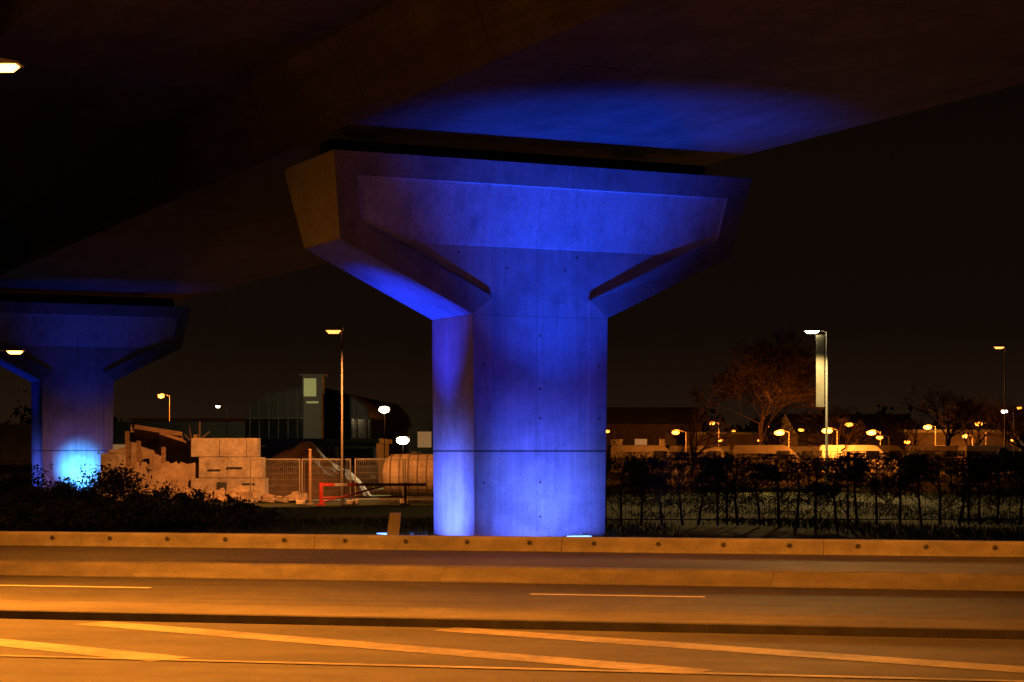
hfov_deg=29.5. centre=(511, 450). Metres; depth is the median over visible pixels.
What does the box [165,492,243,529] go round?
bush
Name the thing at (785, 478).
bush
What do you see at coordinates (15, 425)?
warehouse
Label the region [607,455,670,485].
bush
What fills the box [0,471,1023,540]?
ground
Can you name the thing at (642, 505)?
hedge shrub
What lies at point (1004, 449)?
street lamp
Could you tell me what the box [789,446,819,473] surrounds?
parked van
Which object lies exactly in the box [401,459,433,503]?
temporary fence
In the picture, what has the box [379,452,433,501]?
water tank
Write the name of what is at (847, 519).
fence
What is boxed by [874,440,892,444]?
door
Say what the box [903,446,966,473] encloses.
parked van
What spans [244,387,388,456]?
warehouse
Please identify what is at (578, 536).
floodlight
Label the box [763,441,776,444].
door
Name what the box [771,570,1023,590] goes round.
kerb
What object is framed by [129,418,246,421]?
roof
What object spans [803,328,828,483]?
street lamp
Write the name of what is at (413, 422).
warehouse
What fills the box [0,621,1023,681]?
road marking
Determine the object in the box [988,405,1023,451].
bare tree
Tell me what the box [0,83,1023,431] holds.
sky
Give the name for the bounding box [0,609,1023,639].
kerb
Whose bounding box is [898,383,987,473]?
bare tree
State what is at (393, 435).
window
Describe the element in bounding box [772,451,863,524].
hedge shrub
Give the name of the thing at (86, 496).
bush
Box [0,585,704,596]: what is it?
lane marking
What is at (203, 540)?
concrete barrier
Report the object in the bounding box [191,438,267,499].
block wall
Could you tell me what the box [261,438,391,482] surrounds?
warehouse
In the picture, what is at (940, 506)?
hedge shrub
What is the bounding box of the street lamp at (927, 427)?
[923,425,935,445]
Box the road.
[0,545,1023,681]
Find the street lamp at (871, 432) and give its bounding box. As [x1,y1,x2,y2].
[866,430,880,444]
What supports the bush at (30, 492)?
on the ground at (375, 509)
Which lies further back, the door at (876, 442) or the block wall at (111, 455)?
the door at (876, 442)
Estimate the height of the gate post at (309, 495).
1.640 m
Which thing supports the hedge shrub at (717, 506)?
on the ground at (375, 509)
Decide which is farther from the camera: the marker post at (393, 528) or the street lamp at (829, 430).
the street lamp at (829, 430)
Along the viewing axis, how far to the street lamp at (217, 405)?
89.98 m
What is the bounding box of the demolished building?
[98,422,307,502]
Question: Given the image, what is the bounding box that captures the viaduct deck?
[0,0,1023,301]
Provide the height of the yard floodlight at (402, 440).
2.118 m
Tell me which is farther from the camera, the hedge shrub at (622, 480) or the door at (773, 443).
the door at (773, 443)
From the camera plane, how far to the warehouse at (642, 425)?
179.00 m
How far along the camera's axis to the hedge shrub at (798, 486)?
41.40 m
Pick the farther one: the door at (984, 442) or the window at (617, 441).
the window at (617, 441)
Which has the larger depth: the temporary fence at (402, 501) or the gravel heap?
the gravel heap
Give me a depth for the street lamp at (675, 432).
107.90 m
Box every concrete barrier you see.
[0,531,83,545]
[81,532,318,548]
[314,534,561,551]
[562,537,824,554]
[824,539,1023,556]
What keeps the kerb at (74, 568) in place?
on the road
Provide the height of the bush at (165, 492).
1.534 m
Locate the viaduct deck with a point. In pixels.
(152, 148)
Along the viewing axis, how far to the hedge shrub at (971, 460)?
41.45 m
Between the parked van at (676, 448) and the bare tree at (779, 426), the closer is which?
the parked van at (676, 448)
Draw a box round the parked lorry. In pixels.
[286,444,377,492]
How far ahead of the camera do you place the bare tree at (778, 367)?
115.57 m
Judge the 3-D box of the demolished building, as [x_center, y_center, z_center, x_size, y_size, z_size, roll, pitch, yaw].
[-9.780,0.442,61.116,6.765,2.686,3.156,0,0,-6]
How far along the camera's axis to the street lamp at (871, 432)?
121.89 m
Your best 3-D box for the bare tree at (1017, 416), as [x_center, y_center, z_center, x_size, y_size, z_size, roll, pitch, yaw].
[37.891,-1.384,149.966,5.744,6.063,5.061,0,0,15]
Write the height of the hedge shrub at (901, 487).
1.529 m
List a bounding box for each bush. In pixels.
[0,452,99,519]
[3,476,90,526]
[24,494,114,531]
[47,452,151,521]
[81,456,185,525]
[97,491,188,529]
[148,486,211,524]
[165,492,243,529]
[202,497,288,523]
[207,504,280,530]
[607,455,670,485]
[691,451,733,482]
[746,466,791,480]
[831,454,873,480]
[889,446,941,480]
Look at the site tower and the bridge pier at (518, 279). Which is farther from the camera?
the site tower
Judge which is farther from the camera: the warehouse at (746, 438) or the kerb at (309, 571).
the warehouse at (746, 438)
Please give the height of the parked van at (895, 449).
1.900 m
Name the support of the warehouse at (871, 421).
on the ground at (375, 509)
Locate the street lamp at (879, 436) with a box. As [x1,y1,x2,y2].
[876,434,887,438]
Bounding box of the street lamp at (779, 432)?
[774,429,788,446]
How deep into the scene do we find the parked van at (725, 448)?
129.10 m
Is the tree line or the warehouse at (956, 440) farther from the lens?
the tree line
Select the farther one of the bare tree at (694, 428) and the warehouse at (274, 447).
the bare tree at (694, 428)
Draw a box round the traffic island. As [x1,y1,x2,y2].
[0,600,1023,628]
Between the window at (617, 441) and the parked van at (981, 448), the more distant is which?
the window at (617, 441)
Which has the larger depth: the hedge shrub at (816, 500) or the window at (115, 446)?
the window at (115, 446)
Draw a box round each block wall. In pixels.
[101,450,125,486]
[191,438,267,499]
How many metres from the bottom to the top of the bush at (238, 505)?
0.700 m
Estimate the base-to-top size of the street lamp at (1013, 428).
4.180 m
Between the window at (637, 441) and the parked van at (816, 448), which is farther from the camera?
the window at (637, 441)
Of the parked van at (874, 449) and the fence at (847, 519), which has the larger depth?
the parked van at (874, 449)
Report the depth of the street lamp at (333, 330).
56.97 m
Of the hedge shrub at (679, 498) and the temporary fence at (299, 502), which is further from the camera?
the temporary fence at (299, 502)
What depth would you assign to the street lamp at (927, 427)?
139.90 m
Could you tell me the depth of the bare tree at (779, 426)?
150.08 m
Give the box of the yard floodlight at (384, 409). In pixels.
[379,406,389,461]
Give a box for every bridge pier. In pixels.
[0,292,190,491]
[284,139,751,536]
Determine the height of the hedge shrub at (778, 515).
1.524 m
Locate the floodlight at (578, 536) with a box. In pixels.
[564,535,592,536]
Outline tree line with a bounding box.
[1,391,953,431]
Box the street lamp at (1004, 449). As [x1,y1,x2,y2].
[993,345,1008,478]
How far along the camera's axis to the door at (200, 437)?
105.06 m
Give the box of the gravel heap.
[265,441,371,496]
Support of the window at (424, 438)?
in the warehouse at (413, 422)
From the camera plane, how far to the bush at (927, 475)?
101.85 m
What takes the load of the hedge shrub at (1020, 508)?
on the ground at (375, 509)
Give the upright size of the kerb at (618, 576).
0.170 m
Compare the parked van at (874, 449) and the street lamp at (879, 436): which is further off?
the street lamp at (879, 436)
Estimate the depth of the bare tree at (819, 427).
130.17 m
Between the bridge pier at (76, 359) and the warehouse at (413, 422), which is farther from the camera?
the warehouse at (413, 422)
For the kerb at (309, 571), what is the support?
on the road
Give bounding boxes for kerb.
[0,559,149,577]
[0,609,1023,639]
[131,561,451,581]
[439,565,774,586]
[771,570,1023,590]
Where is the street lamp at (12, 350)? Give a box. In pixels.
[0,347,24,353]
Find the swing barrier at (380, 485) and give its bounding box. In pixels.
[316,482,425,504]
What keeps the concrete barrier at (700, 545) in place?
on the road
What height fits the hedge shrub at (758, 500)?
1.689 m
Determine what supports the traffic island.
on the road
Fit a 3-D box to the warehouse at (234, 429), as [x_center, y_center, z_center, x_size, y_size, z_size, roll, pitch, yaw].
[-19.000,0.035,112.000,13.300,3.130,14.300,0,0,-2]
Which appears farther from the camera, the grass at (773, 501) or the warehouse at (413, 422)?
the warehouse at (413, 422)
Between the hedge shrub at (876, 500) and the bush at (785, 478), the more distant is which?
the bush at (785, 478)
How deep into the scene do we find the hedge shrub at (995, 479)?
41.49 m
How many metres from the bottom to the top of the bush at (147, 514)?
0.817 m
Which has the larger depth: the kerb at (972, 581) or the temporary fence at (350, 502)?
the temporary fence at (350, 502)
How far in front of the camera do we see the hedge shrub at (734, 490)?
41.37 m
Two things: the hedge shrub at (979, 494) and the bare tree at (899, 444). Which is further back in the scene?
the bare tree at (899, 444)
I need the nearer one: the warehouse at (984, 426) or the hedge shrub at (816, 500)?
the hedge shrub at (816, 500)
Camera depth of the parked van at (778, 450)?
111.10 m
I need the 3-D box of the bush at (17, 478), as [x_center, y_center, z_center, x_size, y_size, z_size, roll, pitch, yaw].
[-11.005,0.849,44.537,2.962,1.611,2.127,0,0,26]
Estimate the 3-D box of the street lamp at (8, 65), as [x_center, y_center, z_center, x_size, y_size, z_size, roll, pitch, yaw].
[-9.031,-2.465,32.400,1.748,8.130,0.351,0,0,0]
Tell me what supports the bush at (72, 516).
on the ground at (375, 509)
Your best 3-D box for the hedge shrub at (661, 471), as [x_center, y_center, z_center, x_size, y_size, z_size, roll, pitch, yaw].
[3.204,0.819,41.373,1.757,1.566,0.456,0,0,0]
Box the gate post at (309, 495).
[306,449,313,504]
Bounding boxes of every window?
[113,444,124,449]
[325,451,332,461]
[390,432,403,446]
[418,432,430,446]
[610,439,622,444]
[635,439,646,444]
[659,439,664,445]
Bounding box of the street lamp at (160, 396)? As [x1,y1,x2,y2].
[158,394,169,421]
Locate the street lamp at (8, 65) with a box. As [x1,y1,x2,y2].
[0,57,24,71]
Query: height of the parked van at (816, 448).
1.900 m
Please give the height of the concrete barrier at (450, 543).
0.225 m
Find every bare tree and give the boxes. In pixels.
[669,407,738,475]
[683,325,824,444]
[745,407,800,444]
[797,403,865,444]
[809,415,876,450]
[871,416,932,451]
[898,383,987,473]
[937,393,1006,444]
[974,395,1023,444]
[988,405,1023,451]
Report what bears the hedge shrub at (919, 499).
on the ground at (375, 509)
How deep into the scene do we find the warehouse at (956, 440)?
154.00 m
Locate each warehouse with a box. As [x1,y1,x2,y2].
[0,424,31,464]
[113,422,246,464]
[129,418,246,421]
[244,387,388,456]
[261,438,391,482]
[381,403,432,455]
[606,407,703,451]
[681,432,777,445]
[779,414,919,445]
[890,430,1018,449]
[947,407,1023,451]
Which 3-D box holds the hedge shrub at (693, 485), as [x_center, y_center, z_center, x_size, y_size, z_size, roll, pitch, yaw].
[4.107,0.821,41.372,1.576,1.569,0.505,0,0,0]
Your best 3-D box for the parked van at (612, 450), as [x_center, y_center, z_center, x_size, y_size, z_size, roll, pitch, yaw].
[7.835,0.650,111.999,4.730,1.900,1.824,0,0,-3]
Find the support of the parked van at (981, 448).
on the ground at (375, 509)
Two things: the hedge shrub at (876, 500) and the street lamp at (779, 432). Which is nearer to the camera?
the hedge shrub at (876, 500)
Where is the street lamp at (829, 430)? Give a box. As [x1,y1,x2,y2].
[822,427,837,456]
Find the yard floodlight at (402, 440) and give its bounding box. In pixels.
[396,436,409,453]
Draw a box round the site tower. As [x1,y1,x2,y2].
[299,374,327,437]
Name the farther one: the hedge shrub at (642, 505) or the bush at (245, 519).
the hedge shrub at (642, 505)
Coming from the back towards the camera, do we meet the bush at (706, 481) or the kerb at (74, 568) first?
the bush at (706, 481)
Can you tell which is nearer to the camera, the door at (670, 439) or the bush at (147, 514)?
the bush at (147, 514)
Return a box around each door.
[200,437,241,437]
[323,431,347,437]
[665,433,681,445]
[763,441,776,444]
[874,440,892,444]
[976,440,998,444]
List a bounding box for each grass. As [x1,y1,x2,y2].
[607,484,1023,518]
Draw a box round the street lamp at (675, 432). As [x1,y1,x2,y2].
[672,429,686,478]
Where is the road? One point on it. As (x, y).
(903, 602)
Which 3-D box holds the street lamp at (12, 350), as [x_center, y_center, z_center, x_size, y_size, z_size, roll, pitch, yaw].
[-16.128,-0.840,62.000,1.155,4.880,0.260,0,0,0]
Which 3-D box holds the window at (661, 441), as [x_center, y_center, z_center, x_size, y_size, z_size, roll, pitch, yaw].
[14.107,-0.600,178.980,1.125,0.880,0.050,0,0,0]
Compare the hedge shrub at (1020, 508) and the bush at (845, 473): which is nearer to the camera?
the hedge shrub at (1020, 508)
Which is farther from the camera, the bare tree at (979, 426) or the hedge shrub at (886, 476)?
the bare tree at (979, 426)
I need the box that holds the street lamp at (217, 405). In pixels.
[215,403,226,437]
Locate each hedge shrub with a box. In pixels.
[605,452,659,525]
[605,452,689,525]
[623,452,698,525]
[643,452,715,526]
[670,452,738,525]
[673,452,760,524]
[693,454,775,525]
[719,454,833,524]
[720,454,794,526]
[754,455,842,524]
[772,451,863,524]
[799,453,872,524]
[815,453,899,524]
[829,451,923,524]
[855,454,943,524]
[882,451,953,526]
[894,455,977,524]
[925,452,1006,524]
[929,454,1023,524]
[956,451,1023,524]
[982,455,1023,526]
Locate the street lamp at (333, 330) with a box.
[324,326,343,504]
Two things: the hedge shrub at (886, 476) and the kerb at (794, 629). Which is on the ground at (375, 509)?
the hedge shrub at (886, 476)
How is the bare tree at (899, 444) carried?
on the ground at (375, 509)
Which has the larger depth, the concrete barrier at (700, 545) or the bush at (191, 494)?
the bush at (191, 494)
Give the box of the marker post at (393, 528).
[387,513,400,534]
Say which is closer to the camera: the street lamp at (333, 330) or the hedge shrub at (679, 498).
the hedge shrub at (679, 498)
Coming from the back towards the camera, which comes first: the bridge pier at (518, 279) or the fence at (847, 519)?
the fence at (847, 519)
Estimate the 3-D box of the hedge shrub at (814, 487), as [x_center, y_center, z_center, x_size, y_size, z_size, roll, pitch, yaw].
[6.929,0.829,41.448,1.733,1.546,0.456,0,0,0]
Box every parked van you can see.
[607,445,689,477]
[665,445,732,474]
[720,446,729,453]
[730,445,812,477]
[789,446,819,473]
[811,446,820,454]
[820,445,901,477]
[863,445,921,473]
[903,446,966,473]
[958,445,1023,473]
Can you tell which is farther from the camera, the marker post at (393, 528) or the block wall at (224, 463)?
the block wall at (224, 463)
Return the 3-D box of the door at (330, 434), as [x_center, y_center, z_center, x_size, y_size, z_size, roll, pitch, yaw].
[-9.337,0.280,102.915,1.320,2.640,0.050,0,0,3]
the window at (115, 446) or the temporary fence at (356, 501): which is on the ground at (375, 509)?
the temporary fence at (356, 501)
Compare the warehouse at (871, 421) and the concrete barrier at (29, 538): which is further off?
the warehouse at (871, 421)
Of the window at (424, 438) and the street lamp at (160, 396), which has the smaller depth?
the window at (424, 438)
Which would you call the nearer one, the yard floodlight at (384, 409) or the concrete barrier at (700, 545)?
the concrete barrier at (700, 545)
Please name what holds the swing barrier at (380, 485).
on the ground at (375, 509)
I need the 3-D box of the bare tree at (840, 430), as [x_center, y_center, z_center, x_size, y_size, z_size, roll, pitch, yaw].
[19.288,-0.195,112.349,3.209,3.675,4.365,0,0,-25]
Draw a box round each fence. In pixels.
[247,459,302,504]
[301,459,354,504]
[352,459,403,503]
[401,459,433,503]
[605,452,1023,524]

